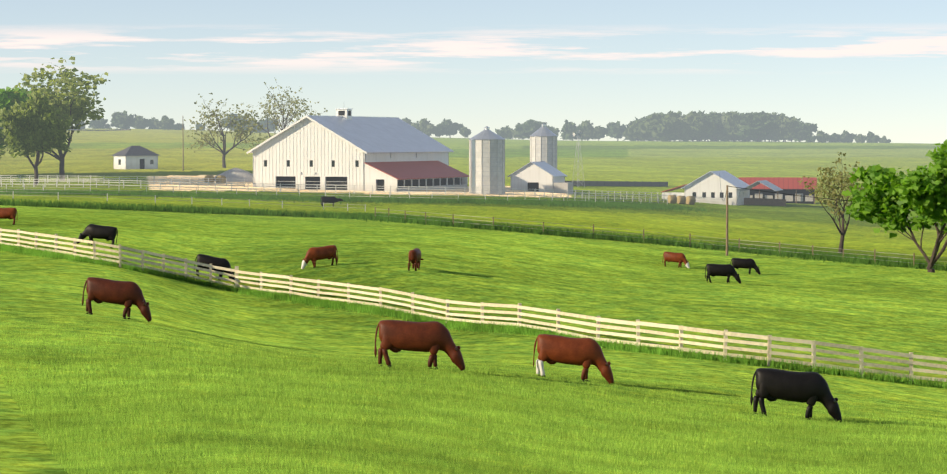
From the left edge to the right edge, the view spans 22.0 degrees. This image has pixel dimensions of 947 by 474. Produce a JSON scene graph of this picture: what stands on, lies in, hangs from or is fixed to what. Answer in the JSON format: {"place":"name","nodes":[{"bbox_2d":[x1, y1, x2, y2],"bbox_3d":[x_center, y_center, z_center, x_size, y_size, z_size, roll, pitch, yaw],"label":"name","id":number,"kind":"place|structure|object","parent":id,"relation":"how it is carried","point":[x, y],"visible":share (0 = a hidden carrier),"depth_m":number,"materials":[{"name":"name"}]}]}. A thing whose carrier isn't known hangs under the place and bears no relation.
{"place":"outdoors","nodes":[
{"label":"outdoors","id":0,"kind":"place"},
{"bbox_2d":[0,128,946,473],"bbox_3d":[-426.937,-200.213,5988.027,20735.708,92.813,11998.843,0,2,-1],"label":"ground","id":1,"kind":"structure","parent":0,"point":[900,310],"depth_m":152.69,"materials":[{"name":"green plant"}]},
{"bbox_2d":[0,208,16,224],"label":"cow","id":2,"kind":"object","parent":1,"relation":"on","point":[8,213],"visible":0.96,"depth_m":185.66},
{"bbox_2d":[0,87,31,148],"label":"tree","id":3,"kind":"object","parent":1,"relation":"on","point":[5,101],"visible":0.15,"depth_m":415.81,"materials":[{"name":"green plant"}]},
{"bbox_2d":[0,88,71,184],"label":"tree","id":4,"kind":"object","parent":1,"relation":"on","point":[32,125],"visible":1,"depth_m":392.39,"materials":[{"name":"green plant"}]},
{"bbox_2d":[0,56,109,178],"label":"tree","id":5,"kind":"object","parent":1,"relation":"on","point":[72,107],"visible":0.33,"depth_m":420.14,"materials":[{"name":"green plant"}]},
{"bbox_2d":[0,128,130,130],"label":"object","id":6,"kind":"object","parent":1,"relation":"on","point":[93,130],"visible":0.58,"depth_m":416.18,"materials":[{"name":"grey"}]},
{"bbox_2d":[76,224,117,248],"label":"cow","id":7,"kind":"object","parent":1,"relation":"on","point":[107,233],"visible":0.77,"depth_m":157.66},
{"bbox_2d":[88,118,111,128],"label":"ridge tree","id":8,"kind":"object","parent":1,"relation":"on","point":[98,124],"visible":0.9,"depth_m":1183.55,"materials":[{"name":"green plant"}]},
{"bbox_2d":[82,277,151,321],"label":"cow","id":9,"kind":"object","parent":1,"relation":"on","point":[127,294],"visible":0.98,"depth_m":90.65},
{"bbox_2d":[0,175,244,186],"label":"fence","id":10,"kind":"object","parent":1,"relation":"on","point":[171,179],"visible":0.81,"depth_m":398.70,"materials":[{"name":"grey paint"}]},
{"bbox_2d":[110,110,136,128],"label":"ridge tree","id":11,"kind":"object","parent":1,"relation":"on","point":[123,120],"visible":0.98,"depth_m":1183.87,"materials":[{"name":"green plant"}]},
{"bbox_2d":[111,146,160,168],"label":"shed","id":12,"kind":"structure","parent":1,"relation":"on","point":[135,157],"depth_m":495.81,"materials":[{"name":"white paint"}]},
{"bbox_2d":[133,115,148,128],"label":"ridge tree","id":13,"kind":"object","parent":1,"relation":"on","point":[141,122],"visible":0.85,"depth_m":1207.80,"materials":[{"name":"green plant"}]},
{"bbox_2d":[147,117,158,128],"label":"ridge tree","id":14,"kind":"object","parent":1,"relation":"on","point":[150,125],"visible":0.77,"depth_m":1210.24,"materials":[{"name":"green plant"}]},
{"bbox_2d":[154,115,174,129],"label":"ridge tree","id":15,"kind":"object","parent":1,"relation":"on","point":[165,122],"visible":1,"depth_m":1175.38,"materials":[{"name":"green plant"}]},
{"bbox_2d":[173,123,184,129],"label":"ridge tree","id":16,"kind":"object","parent":1,"relation":"on","point":[178,126],"visible":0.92,"depth_m":1174.75,"materials":[{"name":"green plant"}]},
{"bbox_2d":[0,191,365,210],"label":"fence","id":17,"kind":"object","parent":1,"relation":"on","point":[282,204],"visible":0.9,"depth_m":298.73,"materials":[{"name":"grey paint"}]},
{"bbox_2d":[183,139,183,170],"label":"pole","id":18,"kind":"object","parent":1,"relation":"on","point":[183,154],"visible":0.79,"depth_m":485.34,"materials":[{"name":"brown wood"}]},
{"bbox_2d":[195,123,205,130],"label":"ridge tree","id":19,"kind":"object","parent":1,"relation":"on","point":[197,126],"visible":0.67,"depth_m":1179.79,"materials":[{"name":"green plant"}]},
{"bbox_2d":[204,175,214,181],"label":"round bale","id":20,"kind":"object","parent":1,"relation":"on","point":[209,176],"visible":0.67,"depth_m":410.16,"materials":[{"name":"plant"}]},
{"bbox_2d":[194,254,234,282],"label":"cow","id":21,"kind":"object","parent":1,"relation":"on","point":[212,260],"visible":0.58,"depth_m":149.77},
{"bbox_2d":[216,175,225,182],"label":"round bale","id":22,"kind":"object","parent":1,"relation":"on","point":[221,179],"visible":0.79,"depth_m":409.92,"materials":[{"name":"plant"}]},
{"bbox_2d":[180,93,269,167],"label":"tree","id":23,"kind":"object","parent":1,"relation":"on","point":[239,135],"visible":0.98,"depth_m":521.10,"materials":[{"name":"green plant"}]},
{"bbox_2d":[215,168,252,182],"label":"gravel mound","id":24,"kind":"object","parent":1,"relation":"on","point":[232,174],"visible":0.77,"depth_m":424.75,"materials":[{"name":"grey gravel"}]},
{"bbox_2d":[221,113,247,130],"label":"ridge tree","id":25,"kind":"object","parent":1,"relation":"on","point":[238,119],"visible":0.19,"depth_m":1197.04,"materials":[{"name":"green plant"}]},
{"bbox_2d":[244,118,258,132],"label":"ridge tree","id":26,"kind":"object","parent":1,"relation":"on","point":[253,127],"visible":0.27,"depth_m":1167.30,"materials":[{"name":"green plant"}]},
{"bbox_2d":[260,118,277,132],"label":"ridge tree","id":27,"kind":"object","parent":1,"relation":"on","point":[270,126],"visible":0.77,"depth_m":1200.84,"materials":[{"name":"green plant"}]},
{"bbox_2d":[241,79,327,136],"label":"tree","id":28,"kind":"object","parent":1,"relation":"on","point":[283,111],"visible":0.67,"depth_m":515.74,"materials":[{"name":"green plant"}]},
{"bbox_2d":[301,245,337,268],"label":"cow","id":29,"kind":"object","parent":1,"relation":"on","point":[313,254],"visible":0.96,"depth_m":157.05},
{"bbox_2d":[321,196,343,206],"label":"cow","id":30,"kind":"object","parent":1,"relation":"on","point":[328,199],"visible":0.98,"depth_m":330.80},
{"bbox_2d":[0,184,667,203],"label":"fence","id":31,"kind":"object","parent":1,"relation":"on","point":[389,194],"visible":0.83,"depth_m":353.21,"materials":[{"name":"grey paint"}]},
{"bbox_2d":[0,179,670,198],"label":"fence","id":32,"kind":"object","parent":1,"relation":"on","point":[231,185],"visible":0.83,"depth_m":380.91,"materials":[{"name":"grey paint"}]},
{"bbox_2d":[246,109,468,191],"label":"barn","id":33,"kind":"structure","parent":1,"relation":"on","point":[343,147],"depth_m":398.44,"materials":[{"name":"white paint"}]},
{"bbox_2d":[0,188,740,213],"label":"edge grass","id":34,"kind":"structure","parent":1,"relation":"on","point":[590,203],"depth_m":346.97,"materials":[{"name":"green plant"}]},
{"bbox_2d":[402,117,411,125],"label":"ridge tree","id":35,"kind":"object","parent":1,"relation":"on","point":[407,120],"visible":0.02,"depth_m":1264.61,"materials":[{"name":"green plant"}]},
{"bbox_2d":[408,248,423,270],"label":"cow","id":36,"kind":"object","parent":1,"relation":"on","point":[414,257],"visible":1,"depth_m":150.95},
{"bbox_2d":[412,121,420,130],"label":"ridge tree","id":37,"kind":"object","parent":1,"relation":"on","point":[416,125],"visible":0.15,"depth_m":1217.74,"materials":[{"name":"green plant"}]},
{"bbox_2d":[374,320,464,370],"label":"cow","id":38,"kind":"object","parent":1,"relation":"on","point":[433,338],"visible":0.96,"depth_m":74.83},
{"bbox_2d":[419,118,436,135],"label":"ridge tree","id":39,"kind":"object","parent":1,"relation":"on","point":[426,127],"visible":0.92,"depth_m":1229.42,"materials":[{"name":"green plant"}]},
{"bbox_2d":[432,123,452,137],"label":"ridge tree","id":40,"kind":"object","parent":1,"relation":"on","point":[441,130],"visible":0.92,"depth_m":1230.80,"materials":[{"name":"green plant"}]},
{"bbox_2d":[440,118,463,137],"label":"ridge tree","id":41,"kind":"object","parent":1,"relation":"on","point":[453,127],"visible":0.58,"depth_m":1265.15,"materials":[{"name":"green plant"}]},
{"bbox_2d":[459,127,470,137],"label":"ridge tree","id":42,"kind":"object","parent":1,"relation":"on","point":[464,132],"visible":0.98,"depth_m":1259.29,"materials":[{"name":"green plant"}]},
{"bbox_2d":[0,228,946,381],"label":"board fence","id":43,"kind":"object","parent":1,"relation":"on","point":[725,340],"visible":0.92,"depth_m":112.56,"materials":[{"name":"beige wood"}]},
{"bbox_2d":[0,241,946,388],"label":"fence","id":44,"kind":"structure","parent":1,"relation":"on","point":[403,314],"depth_m":117.77,"materials":[{"name":"green"}]},
{"bbox_2d":[0,197,946,270],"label":"edge grass","id":45,"kind":"structure","parent":1,"relation":"on","point":[824,256],"depth_m":241.44,"materials":[{"name":"green plant"}]},
{"bbox_2d":[468,126,505,193],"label":"silo","id":46,"kind":"object","parent":1,"relation":"on","point":[486,158],"visible":0.88,"depth_m":390.18,"materials":[{"name":"metal"}]},
{"bbox_2d":[495,125,513,138],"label":"ridge tree","id":47,"kind":"object","parent":1,"relation":"on","point":[505,132],"visible":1,"depth_m":1220.87,"materials":[{"name":"green plant"}]},
{"bbox_2d":[511,123,529,139],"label":"ridge tree","id":48,"kind":"object","parent":1,"relation":"on","point":[518,136],"visible":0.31,"depth_m":1261.16,"materials":[{"name":"green plant"}]},
{"bbox_2d":[515,119,552,137],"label":"ridge tree","id":49,"kind":"object","parent":1,"relation":"on","point":[528,128],"visible":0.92,"depth_m":1229.72,"materials":[{"name":"green plant"}]},
{"bbox_2d":[507,161,572,193],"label":"shed","id":50,"kind":"structure","parent":1,"relation":"on","point":[530,176],"depth_m":423.39,"materials":[{"name":"white paint"}]},
{"bbox_2d":[530,123,556,168],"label":"silo","id":51,"kind":"object","parent":1,"relation":"on","point":[543,142],"visible":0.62,"depth_m":444.35,"materials":[{"name":"metal"}]},
{"bbox_2d":[553,127,559,136],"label":"ridge tree","id":52,"kind":"object","parent":1,"relation":"on","point":[556,131],"visible":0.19,"depth_m":1259.67,"materials":[{"name":"green plant"}]},
{"bbox_2d":[533,334,613,383],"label":"cow","id":53,"kind":"object","parent":1,"relation":"on","point":[585,353],"visible":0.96,"depth_m":78.28},
{"bbox_2d":[560,119,587,140],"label":"ridge tree","id":54,"kind":"object","parent":1,"relation":"on","point":[569,129],"visible":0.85,"depth_m":1215.34,"materials":[{"name":"green plant"}]},
{"bbox_2d":[572,130,584,186],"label":"wind pump","id":55,"kind":"object","parent":1,"relation":"on","point":[578,134],"visible":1,"depth_m":477.14,"materials":[{"name":"silver metal"}]},
{"bbox_2d":[574,120,603,140],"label":"ridge tree","id":56,"kind":"object","parent":1,"relation":"on","point":[591,132],"visible":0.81,"depth_m":1236.23,"materials":[{"name":"green plant"}]},
{"bbox_2d":[595,125,608,140],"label":"ridge tree","id":57,"kind":"object","parent":1,"relation":"on","point":[599,136],"visible":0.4,"depth_m":1252.97,"materials":[{"name":"green plant"}]},
{"bbox_2d":[565,181,667,185],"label":"bunk","id":58,"kind":"object","parent":1,"relation":"on","point":[611,183],"visible":0.79,"depth_m":507.12,"materials":[{"name":"black plastic"}]},
{"bbox_2d":[606,121,627,140],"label":"ridge tree","id":59,"kind":"object","parent":1,"relation":"on","point":[616,129],"visible":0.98,"depth_m":1281.87,"materials":[{"name":"green plant"}]},
{"bbox_2d":[623,131,634,140],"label":"ridge tree","id":60,"kind":"object","parent":1,"relation":"on","point":[629,137],"visible":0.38,"depth_m":1237.74,"materials":[{"name":"green plant"}]},
{"bbox_2d":[625,119,650,140],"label":"ridge tree","id":61,"kind":"object","parent":1,"relation":"on","point":[633,131],"visible":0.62,"depth_m":1216.06,"materials":[{"name":"green plant"}]},
{"bbox_2d":[567,192,723,204],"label":"fence","id":62,"kind":"object","parent":1,"relation":"on","point":[608,195],"visible":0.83,"depth_m":412.01,"materials":[{"name":"grey paint"}]},
{"bbox_2d":[634,113,657,140],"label":"ridge tree","id":63,"kind":"object","parent":1,"relation":"on","point":[642,119],"visible":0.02,"depth_m":1251.19,"materials":[{"name":"green plant"}]},
{"bbox_2d":[638,112,679,141],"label":"ridge tree","id":64,"kind":"object","parent":1,"relation":"on","point":[660,127],"visible":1,"depth_m":1202.32,"materials":[{"name":"green plant"}]},
{"bbox_2d":[375,207,946,267],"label":"wire fence","id":65,"kind":"object","parent":1,"relation":"on","point":[739,243],"visible":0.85,"depth_m":238.66,"materials":[{"name":"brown metal"}]},
{"bbox_2d":[653,110,680,141],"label":"ridge tree","id":66,"kind":"object","parent":1,"relation":"on","point":[672,114],"visible":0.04,"depth_m":1214.24,"materials":[{"name":"green plant"}]},
{"bbox_2d":[667,195,676,203],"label":"round bale","id":67,"kind":"object","parent":1,"relation":"on","point":[672,199],"visible":0.96,"depth_m":418.72,"materials":[{"name":"plant"}]},
{"bbox_2d":[662,252,689,267],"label":"cow","id":68,"kind":"object","parent":1,"relation":"on","point":[679,258],"visible":0.9,"depth_m":201.44},
{"bbox_2d":[677,196,685,203],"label":"round bale","id":69,"kind":"object","parent":1,"relation":"on","point":[681,199],"visible":0.81,"depth_m":420.91,"materials":[{"name":"plant"}]},
{"bbox_2d":[686,196,695,204],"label":"round bale","id":70,"kind":"object","parent":1,"relation":"on","point":[690,199],"visible":0.9,"depth_m":423.01,"materials":[{"name":"plant"}]},
{"bbox_2d":[672,111,716,141],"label":"ridge tree","id":71,"kind":"object","parent":1,"relation":"on","point":[693,125],"visible":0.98,"depth_m":1208.10,"materials":[{"name":"green plant"}]},
{"bbox_2d":[698,110,718,140],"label":"ridge tree","id":72,"kind":"object","parent":1,"relation":"on","point":[702,113],"visible":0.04,"depth_m":1243.61,"materials":[{"name":"green plant"}]},
{"bbox_2d":[699,113,719,140],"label":"ridge tree","id":73,"kind":"object","parent":1,"relation":"on","point":[711,120],"visible":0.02,"depth_m":1231.45,"materials":[{"name":"green plant"}]},
{"bbox_2d":[700,112,726,140],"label":"ridge tree","id":74,"kind":"object","parent":1,"relation":"on","point":[720,127],"visible":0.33,"depth_m":1232.34,"materials":[{"name":"green plant"}]},
{"bbox_2d":[662,170,782,204],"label":"barn","id":75,"kind":"structure","parent":1,"relation":"on","point":[707,185],"depth_m":439.73,"materials":[{"name":"white paint"}]},
{"bbox_2d":[705,264,740,283],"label":"cow","id":76,"kind":"object","parent":1,"relation":"on","point":[727,270],"visible":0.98,"depth_m":170.90},
{"bbox_2d":[726,185,727,255],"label":"pole","id":77,"kind":"object","parent":1,"relation":"on","point":[726,220],"visible":0.79,"depth_m":228.94,"materials":[{"name":"brown wood"}]},
{"bbox_2d":[728,186,847,200],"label":"service wire","id":78,"kind":"object","parent":77,"relation":"attached to","point":[788,194],"visible":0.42,"depth_m":228.58,"materials":[{"name":"black plastic"}]},
{"bbox_2d":[714,111,746,141],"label":"ridge tree","id":79,"kind":"object","parent":1,"relation":"on","point":[730,120],"visible":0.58,"depth_m":1227.13,"materials":[{"name":"green plant"}]},
{"bbox_2d":[738,114,752,141],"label":"ridge tree","id":80,"kind":"object","parent":1,"relation":"on","point":[747,137],"visible":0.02,"depth_m":1237.17,"materials":[{"name":"green plant"}]},
{"bbox_2d":[730,258,760,274],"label":"cow","id":81,"kind":"object","parent":1,"relation":"on","point":[749,263],"visible":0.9,"depth_m":193.95},
{"bbox_2d":[736,112,780,141],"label":"ridge tree","id":82,"kind":"object","parent":1,"relation":"on","point":[758,126],"visible":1,"depth_m":1209.92,"materials":[{"name":"green plant"}]},
{"bbox_2d":[749,111,777,141],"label":"ridge tree","id":83,"kind":"object","parent":1,"relation":"on","point":[767,137],"visible":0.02,"depth_m":1263.42,"materials":[{"name":"green plant"}]},
{"bbox_2d":[744,198,785,205],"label":"yard board fence","id":84,"kind":"object","parent":1,"relation":"on","point":[764,201],"visible":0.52,"depth_m":446.25,"materials":[{"name":"grey wood"}]},
{"bbox_2d":[769,112,779,141],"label":"ridge tree","id":85,"kind":"object","parent":1,"relation":"on","point":[774,136],"visible":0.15,"depth_m":1261.82,"materials":[{"name":"green plant"}]},
{"bbox_2d":[739,177,816,203],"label":"long shed","id":86,"kind":"structure","parent":1,"relation":"on","point":[790,185],"depth_m":462.06,"materials":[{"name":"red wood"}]},
{"bbox_2d":[774,114,798,141],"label":"ridge tree","id":87,"kind":"object","parent":1,"relation":"on","point":[786,130],"visible":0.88,"depth_m":1234.65,"materials":[{"name":"green plant"}]},
{"bbox_2d":[750,368,841,421],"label":"cow","id":88,"kind":"object","parent":1,"relation":"on","point":[810,389],"visible":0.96,"depth_m":70.45},
{"bbox_2d":[787,118,805,141],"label":"ridge tree","id":89,"kind":"object","parent":1,"relation":"on","point":[791,138],"visible":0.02,"depth_m":1286.86,"materials":[{"name":"green plant"}]},
{"bbox_2d":[792,121,817,141],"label":"ridge tree","id":90,"kind":"object","parent":1,"relation":"on","point":[802,129],"visible":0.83,"depth_m":1252.93,"materials":[{"name":"green plant"}]},
{"bbox_2d":[804,132,815,141],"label":"ridge tree","id":91,"kind":"object","parent":1,"relation":"on","point":[808,137],"visible":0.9,"depth_m":1235.03,"materials":[{"name":"green plant"}]},
{"bbox_2d":[815,130,831,142],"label":"ridge tree","id":92,"kind":"object","parent":1,"relation":"on","point":[821,137],"visible":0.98,"depth_m":1225.04,"materials":[{"name":"green plant"}]},
{"bbox_2d":[798,152,872,254],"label":"tree","id":93,"kind":"object","parent":1,"relation":"on","point":[837,180],"visible":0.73,"depth_m":243.87,"materials":[{"name":"green plant"}]},
{"bbox_2d":[827,133,844,141],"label":"ridge tree","id":94,"kind":"object","parent":1,"relation":"on","point":[835,137],"visible":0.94,"depth_m":1281.56,"materials":[{"name":"green plant"}]},
{"bbox_2d":[840,130,856,141],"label":"ridge tree","id":95,"kind":"object","parent":1,"relation":"on","point":[847,136],"visible":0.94,"depth_m":1288.40,"materials":[{"name":"green plant"}]},
{"bbox_2d":[855,134,865,142],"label":"ridge tree","id":96,"kind":"object","parent":1,"relation":"on","point":[859,138],"visible":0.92,"depth_m":1274.13,"materials":[{"name":"green plant"}]},
{"bbox_2d":[864,131,880,142],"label":"ridge tree","id":97,"kind":"object","parent":1,"relation":"on","point":[870,137],"visible":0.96,"depth_m":1263.95,"materials":[{"name":"green plant"}]},
{"bbox_2d":[879,136,890,142],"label":"ridge tree","id":98,"kind":"object","parent":1,"relation":"on","point":[883,139],"visible":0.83,"depth_m":1283.74,"materials":[{"name":"green plant"}]},
{"bbox_2d":[842,139,946,272],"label":"tree","id":99,"kind":"object","parent":1,"relation":"on","point":[890,199],"visible":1,"depth_m":214.44,"materials":[{"name":"green plant"}]},
{"bbox_2d":[0,0,946,143],"label":"sky","id":100,"kind":"structure","parent":0,"point":[879,67],"materials":[{"name":"blue"}]}
]}

